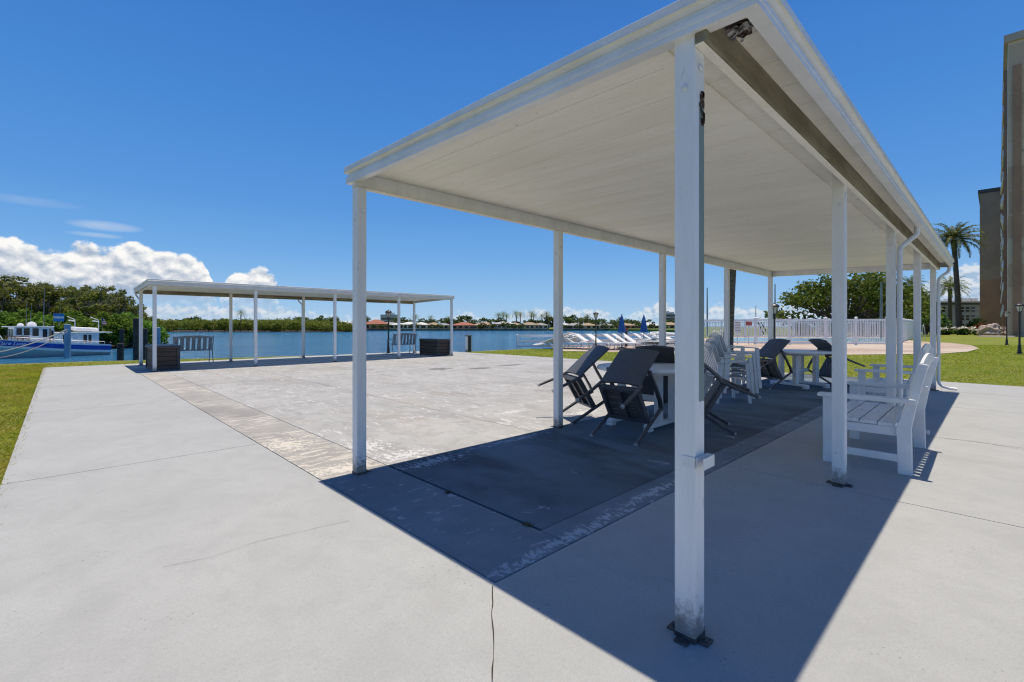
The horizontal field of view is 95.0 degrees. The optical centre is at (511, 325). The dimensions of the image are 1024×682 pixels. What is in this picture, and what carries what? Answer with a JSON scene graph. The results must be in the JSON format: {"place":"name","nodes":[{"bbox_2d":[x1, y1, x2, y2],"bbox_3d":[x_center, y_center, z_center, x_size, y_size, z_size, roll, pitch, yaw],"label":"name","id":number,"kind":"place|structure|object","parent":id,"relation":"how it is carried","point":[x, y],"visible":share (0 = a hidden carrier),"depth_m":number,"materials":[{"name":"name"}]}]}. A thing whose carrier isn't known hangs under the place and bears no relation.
{"place":"outdoors","nodes":[
{"label":"outdoors","id":0,"kind":"place"},
{"bbox_2d":[169,331,347,331],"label":"mangrove island","id":1,"kind":"structure","parent":0,"point":[253,331],"depth_m":166.83,"materials":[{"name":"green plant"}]},
{"bbox_2d":[157,317,352,331],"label":"island trees","id":2,"kind":"object","parent":1,"relation":"on","point":[272,325],"visible":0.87,"depth_m":166.17,"materials":[{"name":"green plant"}]},
{"bbox_2d":[380,313,396,321],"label":"distant tower","id":3,"kind":"structure","parent":0,"point":[384,318],"depth_m":470.00,"materials":[{"name":"grey glass"}]},
{"bbox_2d":[0,326,814,363],"bbox_3d":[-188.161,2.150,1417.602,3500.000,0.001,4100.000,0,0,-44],"label":"water","id":4,"kind":"structure","parent":0,"point":[271,344],"depth_m":57.51,"materials":[{"name":"liquid"}]},
{"bbox_2d":[24,312,69,330],"bbox_3d":[-44.980,0.622,45.874,4.779,3.939,5.251,0,0,-16],"label":"mangrove shrub","id":5,"kind":"object","parent":4,"relation":"in","point":[47,320],"visible":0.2,"depth_m":45.09,"materials":[{"name":"green plant"}]},
{"bbox_2d":[0,288,111,358],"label":"trawler boat","id":6,"kind":"object","parent":4,"relation":"on","point":[86,341],"visible":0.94,"depth_m":32.39,"materials":[{"name":"white paint"}]},
{"bbox_2d":[64,324,70,357],"bbox_3d":[-29.751,1.670,31.400,0.354,3.560,0.345,0,0,-44],"label":"mooring piling","id":7,"kind":"object","parent":4,"relation":"in","point":[67,344],"visible":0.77,"depth_m":31.28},
{"bbox_2d":[0,329,67,352],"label":"mooring rope","id":8,"kind":"object","parent":7,"relation":"attached to","point":[33,342],"visible":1,"depth_m":28.62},
{"bbox_2d":[0,331,67,357],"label":"mooring rope","id":9,"kind":"object","parent":7,"relation":"attached to","point":[33,348],"visible":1,"depth_m":28.53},
{"bbox_2d":[71,311,128,344],"bbox_3d":[-39.355,0.579,45.281,4.733,3.995,5.073,0,0,-17],"label":"mangrove shrub","id":10,"kind":"object","parent":4,"relation":"in","point":[114,335],"visible":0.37,"depth_m":44.28,"materials":[{"name":"green plant"}]},
{"bbox_2d":[88,313,151,347],"bbox_3d":[-38.298,0.622,45.740,4.779,3.939,5.251,0,0,43],"label":"mangrove shrub","id":11,"kind":"object","parent":4,"relation":"in","point":[116,318],"visible":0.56,"depth_m":44.56,"materials":[{"name":"green plant"}]},
{"bbox_2d":[117,343,123,360],"bbox_3d":[-18.869,2.140,22.600,0.270,2.620,0.264,0,0,-44],"label":"mooring piling","id":12,"kind":"object","parent":4,"relation":"in","point":[120,351],"visible":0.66,"depth_m":22.51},
{"bbox_2d":[119,329,123,342],"bbox_3d":[-33.261,1.850,40.000,0.333,3.200,0.324,0,0,-44],"label":"mooring piling","id":13,"kind":"object","parent":4,"relation":"in","point":[121,335],"visible":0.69,"depth_m":39.88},
{"bbox_2d":[133,318,138,359],"bbox_3d":[-17.793,1.540,22.200,0.239,3.820,0.233,0,0,-44],"label":"mooring piling","id":14,"kind":"object","parent":4,"relation":"in","point":[135,338],"visible":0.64,"depth_m":22.11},
{"bbox_2d":[143,328,147,359],"bbox_3d":[-22.709,1.800,29.000,0.333,3.300,0.324,0,0,-44],"label":"mooring piling","id":15,"kind":"object","parent":4,"relation":"in","point":[145,336],"visible":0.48,"depth_m":28.88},
{"bbox_2d":[157,327,159,343],"bbox_3d":[-24.941,1.775,33.000,0.354,3.350,0.345,0,0,-44],"label":"mooring piling","id":16,"kind":"object","parent":4,"relation":"in","point":[158,335],"visible":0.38,"depth_m":32.91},
{"bbox_2d":[175,329,607,330],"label":"seawall","id":17,"kind":"object","parent":4,"relation":"in","point":[443,330],"visible":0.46,"depth_m":216.70,"materials":[{"name":"concrete"}]},
{"bbox_2d":[0,351,1023,681],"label":"patio","id":18,"kind":"structure","parent":0,"point":[216,521],"depth_m":2.81,"materials":[{"name":"concrete"}]},
{"bbox_2d":[145,344,180,370],"bbox_3d":[-10.179,0.900,13.666,0.680,0.700,1.400,0,0,-44],"label":"deck box","id":19,"kind":"object","parent":18,"relation":"on","point":[168,356],"visible":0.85,"depth_m":13.27,"materials":[{"name":"plastic"}]},
{"bbox_2d":[173,335,213,362],"bbox_3d":[-10.634,0.778,15.590,1.132,0.927,0.669,0,0,-44],"label":"metal bench","id":20,"kind":"object","parent":18,"relation":"on","point":[181,338],"visible":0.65,"depth_m":15.47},
{"bbox_2d":[133,279,454,371],"bbox_3d":[-7.258,-0.012,17.363,10.271,2.525,3.357,0,0,-44],"label":"open shelter","id":21,"kind":"object","parent":18,"relation":"on","point":[154,287],"visible":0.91,"depth_m":16.13,"materials":[{"name":"white paint"}]},
{"bbox_2d":[385,309,391,352],"bbox_3d":[-5.687,0.244,21.600,0.310,2.012,0.310,0,0,-44],"label":"lamp post","id":22,"kind":"object","parent":18,"relation":"on","point":[388,312],"visible":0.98,"depth_m":21.56,"materials":[{"name":"black metal"}]},
{"bbox_2d":[387,333,416,354],"bbox_3d":[-4.830,0.778,20.576,1.132,0.927,0.669,0,0,-41],"label":"metal bench","id":23,"kind":"object","parent":18,"relation":"on","point":[404,339],"visible":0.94,"depth_m":20.43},
{"bbox_2d":[419,338,449,355],"bbox_3d":[-3.329,0.900,20.162,0.680,0.700,1.400,0,0,-44],"label":"deck box","id":24,"kind":"object","parent":18,"relation":"on","point":[434,347],"visible":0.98,"depth_m":19.80,"materials":[{"name":"brown plastic"}]},
{"bbox_2d":[537,345,609,424],"bbox_3d":[0.820,0.765,6.252,0.828,1.007,0.616,0,0,-15],"label":"wicker armchair","id":25,"kind":"object","parent":18,"relation":"on","point":[585,362],"visible":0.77,"depth_m":6.19,"materials":[{"name":"wicker"}]},
{"bbox_2d":[575,348,663,445],"bbox_3d":[1.194,0.765,5.188,0.828,1.007,0.616,0,0,-44],"label":"wicker armchair","id":26,"kind":"object","parent":18,"relation":"on","point":[632,367],"visible":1,"depth_m":5.24,"materials":[{"name":"wicker"}]},
{"bbox_2d":[597,363,674,432],"bbox_3d":[1.721,0.881,6.018,1.244,0.738,1.244,0,0,-44],"label":"round table","id":27,"kind":"object","parent":18,"relation":"on","point":[660,371],"visible":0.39,"depth_m":5.88,"materials":[{"name":"plastic"}]},
{"bbox_2d":[344,0,956,647],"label":"open shelter","id":28,"kind":"object","parent":18,"relation":"on","point":[692,136],"visible":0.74,"depth_m":3.38,"materials":[{"name":"white metal"}]},
{"bbox_2d":[631,345,674,402],"bbox_3d":[2.081,0.765,6.737,0.616,1.007,0.828,0,0,22],"label":"wicker armchair","id":29,"kind":"object","parent":18,"relation":"on","point":[666,354],"visible":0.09,"depth_m":6.52,"materials":[{"name":"wicker"}]},
{"bbox_2d":[704,348,751,403],"bbox_3d":[3.537,0.807,7.846,0.649,0.885,0.599,0,0,0],"label":"plastic chair","id":30,"kind":"object","parent":18,"relation":"on","point":[710,359],"visible":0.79,"depth_m":7.69,"materials":[{"name":"plastic"}]},
{"bbox_2d":[704,343,754,398],"bbox_3d":[3.592,0.726,7.847,0.649,0.885,0.600,0,0,1],"label":"plastic chair","id":31,"kind":"object","parent":30,"relation":"on","point":[713,348],"visible":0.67,"depth_m":7.63,"materials":[{"name":"plastic"}]},
{"bbox_2d":[706,338,758,392],"bbox_3d":[3.647,0.643,7.846,0.649,0.885,0.600,0,0,-1],"label":"plastic chair","id":32,"kind":"object","parent":31,"relation":"on","point":[716,343],"visible":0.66,"depth_m":7.60,"materials":[{"name":"plastic"}]},
{"bbox_2d":[709,333,761,387],"bbox_3d":[3.702,0.561,7.848,0.649,0.885,0.600,0,0,1],"label":"plastic chair","id":33,"kind":"object","parent":32,"relation":"on","point":[716,336],"visible":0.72,"depth_m":7.62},
{"bbox_2d":[704,362,760,434],"bbox_3d":[2.516,0.765,5.710,0.828,1.007,0.616,0,0,18],"label":"wicker armchair","id":34,"kind":"object","parent":18,"relation":"on","point":[716,389],"visible":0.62,"depth_m":5.50,"materials":[{"name":"wicker"}]},
{"bbox_2d":[747,339,792,389],"bbox_3d":[5.132,0.765,9.537,0.828,1.007,0.616,0,0,-17],"label":"wicker armchair","id":35,"kind":"object","parent":18,"relation":"on","point":[772,348],"visible":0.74,"depth_m":9.47,"materials":[{"name":"wicker"}]},
{"bbox_2d":[770,349,831,388],"bbox_3d":[5.957,0.881,9.736,1.244,0.738,1.244,0,0,-16],"label":"round table","id":36,"kind":"object","parent":18,"relation":"on","point":[798,368],"visible":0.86,"depth_m":9.62,"materials":[{"name":"plastic"}]},
{"bbox_2d":[807,339,865,386],"bbox_3d":[6.715,0.765,9.748,0.828,1.007,0.616,0,0,-3],"label":"wicker armchair","id":37,"kind":"object","parent":18,"relation":"on","point":[825,370],"visible":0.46,"depth_m":9.81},
{"bbox_2d":[817,353,938,475],"bbox_3d":[3.573,0.750,4.551,1.314,1.000,0.777,0,0,-45],"label":"garden bench","id":38,"kind":"object","parent":18,"relation":"on","point":[898,421],"visible":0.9,"depth_m":4.21,"materials":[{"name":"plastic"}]},
{"bbox_2d":[854,344,933,403],"bbox_3d":[5.639,0.750,6.904,1.314,1.000,0.777,0,0,-45],"label":"garden bench","id":39,"kind":"object","parent":18,"relation":"on","point":[877,371],"visible":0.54,"depth_m":6.66,"materials":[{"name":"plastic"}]},
{"bbox_2d":[0,327,1023,483],"bbox_3d":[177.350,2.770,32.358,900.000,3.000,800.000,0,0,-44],"label":"lawn","id":40,"kind":"structure","parent":0,"point":[972,339],"depth_m":17.25,"materials":[{"name":"green plant"}]},
{"bbox_2d":[21,349,513,363],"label":"seawall","id":41,"kind":"object","parent":40,"relation":"on","point":[238,357],"visible":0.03,"depth_m":19.04,"materials":[{"name":"concrete"}]},
{"bbox_2d":[465,335,471,351],"bbox_3d":[-2.134,0.855,23.000,0.280,0.830,0.220,0,0,-44],"label":"dock post","id":42,"kind":"object","parent":40,"relation":"on","point":[468,343],"visible":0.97,"depth_m":22.92,"materials":[{"name":"wood"}]},
{"bbox_2d":[773,302,779,363],"bbox_3d":[8.502,0.244,15.200,0.310,2.012,0.310,0,0,-44],"label":"lamp post","id":43,"kind":"object","parent":40,"relation":"on","point":[775,308],"visible":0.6,"depth_m":15.17,"materials":[{"name":"black metal"}]},
{"bbox_2d":[791,323,814,335],"bbox_3d":[35.436,0.350,56.932,2.898,2.119,2.898,0,0,26],"label":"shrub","id":44,"kind":"object","parent":40,"relation":"on","point":[803,329],"visible":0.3,"depth_m":56.41,"materials":[{"name":"green plant"}]},
{"bbox_2d":[763,271,942,325],"bbox_3d":[44.312,-2.870,62.088,17.500,8.898,18.834,0,0,-44],"label":"broad tree","id":45,"kind":"object","parent":40,"relation":"on","point":[806,296],"visible":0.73,"depth_m":59.31,"materials":[{"name":"green plant"}]},
{"bbox_2d":[859,323,876,335],"bbox_3d":[42.810,0.396,57.273,3.225,2.684,4.091,0,0,-44],"label":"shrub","id":46,"kind":"object","parent":40,"relation":"on","point":[871,329],"visible":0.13,"depth_m":56.71,"materials":[{"name":"green plant"}]},
{"bbox_2d":[850,284,942,323],"bbox_3d":[53.394,-2.108,65.593,9.886,7.368,11.149,0,0,17],"label":"broad tree","id":47,"kind":"object","parent":40,"relation":"on","point":[928,317],"visible":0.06,"depth_m":63.60,"materials":[{"name":"green plant"}]},
{"bbox_2d":[903,275,929,289],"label":"palm tree","id":48,"kind":"object","parent":40,"relation":"on","point":[910,282],"visible":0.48,"depth_m":84.65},
{"bbox_2d":[911,312,951,334],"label":"broad tree","id":49,"kind":"object","parent":40,"relation":"on","point":[942,324],"visible":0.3,"depth_m":68.64,"materials":[{"name":"green plant"}]},
{"bbox_2d":[906,298,979,327],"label":"apartment block","id":50,"kind":"structure","parent":40,"relation":"on","point":[970,307],"depth_m":127.78,"materials":[{"name":"concrete"}]},
{"bbox_2d":[926,275,971,332],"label":"palm tree","id":51,"kind":"object","parent":40,"relation":"on","point":[948,285],"visible":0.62,"depth_m":87.89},
{"bbox_2d":[940,326,957,334],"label":"shrub","id":52,"kind":"object","parent":40,"relation":"on","point":[946,331],"visible":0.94,"depth_m":65.79,"materials":[{"name":"green plant"}]},
{"bbox_2d":[934,222,988,327],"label":"palm tree","id":53,"kind":"object","parent":40,"relation":"on","point":[950,235],"visible":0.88,"depth_m":74.65,"materials":[{"name":"plant"}]},
{"bbox_2d":[953,326,975,334],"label":"shrub","id":54,"kind":"object","parent":40,"relation":"on","point":[962,330],"visible":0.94,"depth_m":65.64,"materials":[{"name":"green plant"}]},
{"bbox_2d":[965,318,986,327],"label":"shrub","id":55,"kind":"object","parent":40,"relation":"on","point":[973,322],"visible":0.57,"depth_m":73.67,"materials":[{"name":"green plant"}]},
{"bbox_2d":[976,323,1002,335],"bbox_3d":[59.007,0.536,57.934,3.032,1.791,2.312,0,0,-13],"label":"coral boulder","id":56,"kind":"object","parent":40,"relation":"on","point":[994,329],"visible":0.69,"depth_m":57.31,"materials":[{"name":"stone"}]},
{"bbox_2d":[978,30,1023,336],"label":"apartment tower","id":57,"kind":"structure","parent":40,"relation":"on","point":[1002,255],"depth_m":56.94,"materials":[{"name":"beige paint"}]},
{"bbox_2d":[1003,311,1009,344],"bbox_3d":[32.692,0.123,31.000,0.347,2.253,0.347,0,0,-44],"label":"lamp post","id":58,"kind":"object","parent":40,"relation":"on","point":[1006,313],"visible":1,"depth_m":30.97,"materials":[{"name":"black metal"}]},
{"bbox_2d":[1014,302,1023,353],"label":"lamp post","id":59,"kind":"object","parent":40,"relation":"on","point":[1019,306],"visible":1,"depth_m":21.17,"materials":[{"name":"black metal"}]},
{"bbox_2d":[0,0,1023,325],"label":"sky","id":60,"kind":"structure","parent":0,"point":[141,140],"materials":[{"name":"blue"}]},
{"bbox_2d":[706,288,707,335],"bbox_3d":[24.134,-1.730,58.000,0.185,6.000,0.185,0,0,-22],"label":"mast","id":61,"kind":"object","parent":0,"point":[707,312],"visible":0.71,"depth_m":57.92,"materials":[{"name":"metal"}]},
{"bbox_2d":[552,337,978,355],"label":"pool deck","id":62,"kind":"structure","parent":0,"point":[870,349],"depth_m":27.22,"materials":[{"name":"concrete"}]},
{"bbox_2d":[563,336,592,349],"bbox_3d":[3.378,0.837,25.406,1.925,0.839,0.705,0,0,37],"label":"pool lounger","id":63,"kind":"object","parent":62,"relation":"on","point":[566,339],"visible":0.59,"depth_m":25.42,"materials":[{"name":"white plastic"}]},
{"bbox_2d":[574,334,611,348],"bbox_3d":[4.321,0.837,25.121,1.925,0.839,0.705,0,0,29],"label":"pool lounger","id":64,"kind":"object","parent":62,"relation":"on","point":[585,340],"visible":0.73,"depth_m":25.22,"materials":[{"name":"white plastic"}]},
{"bbox_2d":[516,334,674,347],"bbox_3d":[5.663,0.855,28.369,11.461,0.790,0.542,0,0,-20],"label":"white railing","id":65,"kind":"object","parent":62,"relation":"on","point":[551,335],"visible":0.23,"depth_m":27.50,"materials":[{"name":"plastic"}]},
{"bbox_2d":[593,312,598,345],"bbox_3d":[4.396,0.244,24.600,0.310,2.012,0.310,0,0,-44],"label":"lamp post","id":66,"kind":"object","parent":62,"relation":"on","point":[595,314],"visible":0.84,"depth_m":24.57,"materials":[{"name":"black metal"}]},
{"bbox_2d":[585,334,622,349],"bbox_3d":[4.888,0.837,24.820,1.925,0.839,0.705,0,0,36],"label":"pool lounger","id":67,"kind":"object","parent":62,"relation":"on","point":[591,336],"visible":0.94,"depth_m":24.98,"materials":[{"name":"white plastic"}]},
{"bbox_2d":[603,334,639,348],"bbox_3d":[5.827,0.837,24.877,1.925,0.839,0.704,0,0,32],"label":"pool lounger","id":68,"kind":"object","parent":62,"relation":"on","point":[608,336],"visible":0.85,"depth_m":25.02,"materials":[{"name":"white plastic"}]},
{"bbox_2d":[618,314,625,348],"bbox_3d":[6.130,0.291,26.200,0.456,1.917,0.434,0,0,-44],"label":"folded umbrella","id":69,"kind":"object","parent":62,"relation":"on","point":[621,328],"visible":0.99,"depth_m":26.11,"materials":[{"name":"blue fabric"}]},
{"bbox_2d":[612,333,648,348],"bbox_3d":[6.419,0.837,25.436,1.925,0.839,0.705,0,0,28],"label":"pool lounger","id":70,"kind":"object","parent":62,"relation":"on","point":[619,337],"visible":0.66,"depth_m":25.52,"materials":[{"name":"white plastic"}]},
{"bbox_2d":[620,333,654,347],"bbox_3d":[6.968,0.837,25.834,1.925,0.839,0.705,0,0,35],"label":"pool lounger","id":71,"kind":"object","parent":62,"relation":"on","point":[630,339],"visible":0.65,"depth_m":26.08,"materials":[{"name":"white plastic"}]},
{"bbox_2d":[640,315,647,338],"bbox_3d":[7.644,0.291,27.200,0.456,1.917,0.434,0,0,-44],"label":"folded umbrella","id":72,"kind":"object","parent":62,"relation":"on","point":[643,328],"visible":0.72,"depth_m":27.11,"materials":[{"name":"blue fabric"}]},
{"bbox_2d":[723,269,735,351],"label":"palm tree","id":73,"kind":"object","parent":62,"relation":"on","point":[732,288],"visible":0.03,"depth_m":22.41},
{"bbox_2d":[734,321,740,343],"bbox_3d":[15.485,0.465,32.212,0.500,1.570,0.075,0,0,0],"label":"pool sign","id":74,"kind":"object","parent":62,"relation":"on","point":[737,327],"visible":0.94,"depth_m":32.18,"materials":[{"name":"white plastic"}]},
{"bbox_2d":[704,321,883,336],"bbox_3d":[30.986,0.305,51.498,21.047,1.890,0.201,0,0,3],"label":"picket fence","id":75,"kind":"object","parent":62,"relation":"on","point":[804,322],"visible":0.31,"depth_m":51.40,"materials":[{"name":"white plastic"}]},
{"bbox_2d":[704,317,885,344],"bbox_3d":[18.881,0.320,31.750,11.360,1.860,0.608,0,0,16],"label":"picket fence","id":76,"kind":"object","parent":62,"relation":"on","point":[855,320],"visible":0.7,"depth_m":31.09,"materials":[{"name":"white plastic"}]},
{"bbox_2d":[880,282,882,337],"bbox_3d":[39.359,-1.680,50.000,0.296,5.900,0.296,0,0,23],"label":"utility pole","id":77,"kind":"object","parent":62,"relation":"on","point":[881,302],"visible":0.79,"depth_m":49.91,"materials":[{"name":"concrete"}]},
{"bbox_2d":[896,318,912,342],"bbox_3d":[33.868,0.320,40.253,0.229,1.860,27.084,0,0,43],"label":"picket fence","id":78,"kind":"object","parent":62,"relation":"on","point":[907,329],"visible":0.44,"depth_m":40.06,"materials":[{"name":"white plastic"}]},
{"bbox_2d":[734,338,883,341],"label":"pool water","id":79,"kind":"structure","parent":0,"point":[761,339],"depth_m":43.10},
{"bbox_3d":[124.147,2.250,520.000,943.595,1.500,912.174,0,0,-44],"label":"far shore","id":80,"kind":"structure","parent":0,"visible":0},
{"bbox_2d":[366,319,387,328],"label":"shore house","id":81,"kind":"structure","parent":80,"relation":"on","point":[377,322],"depth_m":223.00,"materials":[{"name":"ceramic"}]},
{"bbox_2d":[400,322,420,328],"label":"shore house","id":82,"kind":"structure","parent":80,"relation":"on","point":[406,325],"depth_m":224.00,"materials":[{"name":"white glass"}]},
{"bbox_2d":[453,322,474,328],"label":"shore house","id":83,"kind":"structure","parent":80,"relation":"on","point":[464,325],"depth_m":223.00,"materials":[{"name":"ceramic"}]},
{"bbox_2d":[455,315,477,323],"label":"shore tree","id":84,"kind":"object","parent":80,"relation":"on","point":[465,318],"visible":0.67,"depth_m":238.21,"materials":[{"name":"green plant"}]},
{"bbox_2d":[473,322,495,328],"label":"shore house","id":85,"kind":"structure","parent":80,"relation":"on","point":[485,327],"depth_m":223.00,"materials":[{"name":"beige tile"}]},
{"bbox_2d":[492,321,514,328],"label":"shore house","id":86,"kind":"structure","parent":80,"relation":"on","point":[498,326],"depth_m":225.00,"materials":[{"name":"white glass"}]},
{"bbox_2d":[520,322,539,328],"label":"shore house","id":87,"kind":"structure","parent":80,"relation":"on","point":[529,325],"depth_m":225.00,"materials":[{"name":"beige tile"}]},
{"bbox_2d":[537,323,547,328],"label":"shore house","id":88,"kind":"structure","parent":80,"relation":"on","point":[543,326],"depth_m":227.00,"materials":[{"name":"grey"}]},
{"bbox_2d":[563,315,576,323],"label":"shore tree","id":89,"kind":"object","parent":80,"relation":"on","point":[568,319],"visible":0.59,"depth_m":229.89,"materials":[{"name":"green plant"}]},
{"bbox_2d":[567,323,584,328],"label":"shore house","id":90,"kind":"structure","parent":80,"relation":"on","point":[573,324],"depth_m":225.00,"materials":[{"name":"grey"}]},
{"bbox_2d":[583,323,596,328],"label":"shore house","id":91,"kind":"structure","parent":80,"relation":"on","point":[589,326],"depth_m":228.00,"materials":[{"name":"beige tile"}]},
{"bbox_2d":[590,318,608,324],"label":"shore tree","id":92,"kind":"object","parent":80,"relation":"on","point":[599,320],"visible":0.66,"depth_m":230.98,"materials":[{"name":"green plant"}]},
{"bbox_2d":[597,323,613,328],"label":"shore house","id":93,"kind":"structure","parent":80,"relation":"on","point":[599,326],"depth_m":226.00,"materials":[{"name":"grey"}]},
{"bbox_2d":[616,323,635,328],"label":"shore house","id":94,"kind":"structure","parent":80,"relation":"on","point":[629,326],"depth_m":226.00,"materials":[{"name":"beige tile"}]},
{"bbox_2d":[658,322,674,328],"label":"shore house","id":95,"kind":"structure","parent":80,"relation":"on","point":[671,325],"depth_m":226.00,"materials":[{"name":"beige tile"}]},
{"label":"mangrove bank","id":96,"kind":"structure","parent":0,"visible":0},
{"bbox_2d":[0,311,32,339],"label":"mangrove shrub","id":97,"kind":"object","parent":96,"relation":"on","point":[8,316],"visible":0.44,"depth_m":44.30,"materials":[{"name":"green plant"}]},
{"bbox_2d":[0,274,45,316],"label":"mangrove tree","id":98,"kind":"object","parent":96,"relation":"on","point":[9,302],"visible":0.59,"depth_m":49.40,"materials":[{"name":"green plant"}]},
{"bbox_2d":[0,273,48,312],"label":"mangrove tree","id":99,"kind":"object","parent":96,"relation":"on","point":[14,282],"visible":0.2,"depth_m":52.19,"materials":[{"name":"green plant"}]},
{"bbox_2d":[0,308,62,338],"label":"mangrove shrub","id":100,"kind":"object","parent":96,"relation":"on","point":[21,314],"visible":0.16,"depth_m":46.10,"materials":[{"name":"green plant"}]},
{"bbox_2d":[8,281,76,315],"bbox_3d":[-50.842,-1.218,50.901,6.136,7.556,6.257,0,0,34],"label":"mangrove tree","id":101,"kind":"object","parent":96,"relation":"on","point":[36,294],"visible":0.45,"depth_m":49.80,"materials":[{"name":"green plant"}]},
{"bbox_2d":[29,285,92,316],"bbox_3d":[-50.017,-1.138,53.019,6.065,7.388,6.211,0,0,5],"label":"mangrove tree","id":102,"kind":"object","parent":96,"relation":"on","point":[58,299],"visible":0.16,"depth_m":52.35,"materials":[{"name":"green plant"}]},
{"bbox_2d":[40,309,82,331],"bbox_3d":[-44.343,0.468,46.793,5.049,4.261,5.412,0,0,44],"label":"mangrove shrub","id":103,"kind":"object","parent":96,"relation":"on","point":[78,314],"visible":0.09,"depth_m":46.50,"materials":[{"name":"green plant"}]},
{"bbox_2d":[56,282,92,312],"bbox_3d":[-57.465,-1.604,62.266,6.952,8.396,6.818,0,0,-7],"label":"mangrove tree","id":104,"kind":"object","parent":96,"relation":"on","point":[89,287],"visible":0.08,"depth_m":61.34,"materials":[{"name":"green plant"}]},
{"bbox_2d":[59,315,107,343],"bbox_3d":[-41.609,0.770,45.894,4.774,3.581,4.344,0,0,14],"label":"mangrove shrub","id":105,"kind":"object","parent":96,"relation":"on","point":[77,320],"visible":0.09,"depth_m":44.92,"materials":[{"name":"green plant"}]},
{"bbox_2d":[55,283,120,318],"bbox_3d":[-45.843,-1.127,50.881,5.353,7.348,6.645,0,0,-25],"label":"mangrove tree","id":106,"kind":"object","parent":96,"relation":"on","point":[88,297],"visible":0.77,"depth_m":50.16,"materials":[{"name":"green plant"}]},
{"bbox_2d":[75,284,131,316],"bbox_3d":[-46.561,-1.183,54.343,6.074,7.480,6.193,0,0,-10],"label":"mangrove tree","id":107,"kind":"object","parent":96,"relation":"on","point":[117,295],"visible":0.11,"depth_m":53.89,"materials":[{"name":"green plant"}]},
{"bbox_2d":[96,295,149,319],"bbox_3d":[-42.442,-0.515,50.979,4.951,6.031,5.070,0,0,-38],"label":"mangrove tree","id":108,"kind":"object","parent":96,"relation":"on","point":[119,305],"visible":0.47,"depth_m":50.72,"materials":[{"name":"green plant"}]},
{"bbox_2d":[119,304,149,321],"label":"mangrove tree","id":109,"kind":"object","parent":96,"relation":"on","point":[135,312],"visible":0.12,"depth_m":54.34,"materials":[{"name":"green plant"}]},
{"bbox_2d":[104,312,167,345],"bbox_3d":[-37.875,0.579,46.918,5.073,3.995,4.733,0,0,13],"label":"mangrove shrub","id":110,"kind":"object","parent":96,"relation":"on","point":[147,325],"visible":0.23,"depth_m":46.95,"materials":[{"name":"green plant"}]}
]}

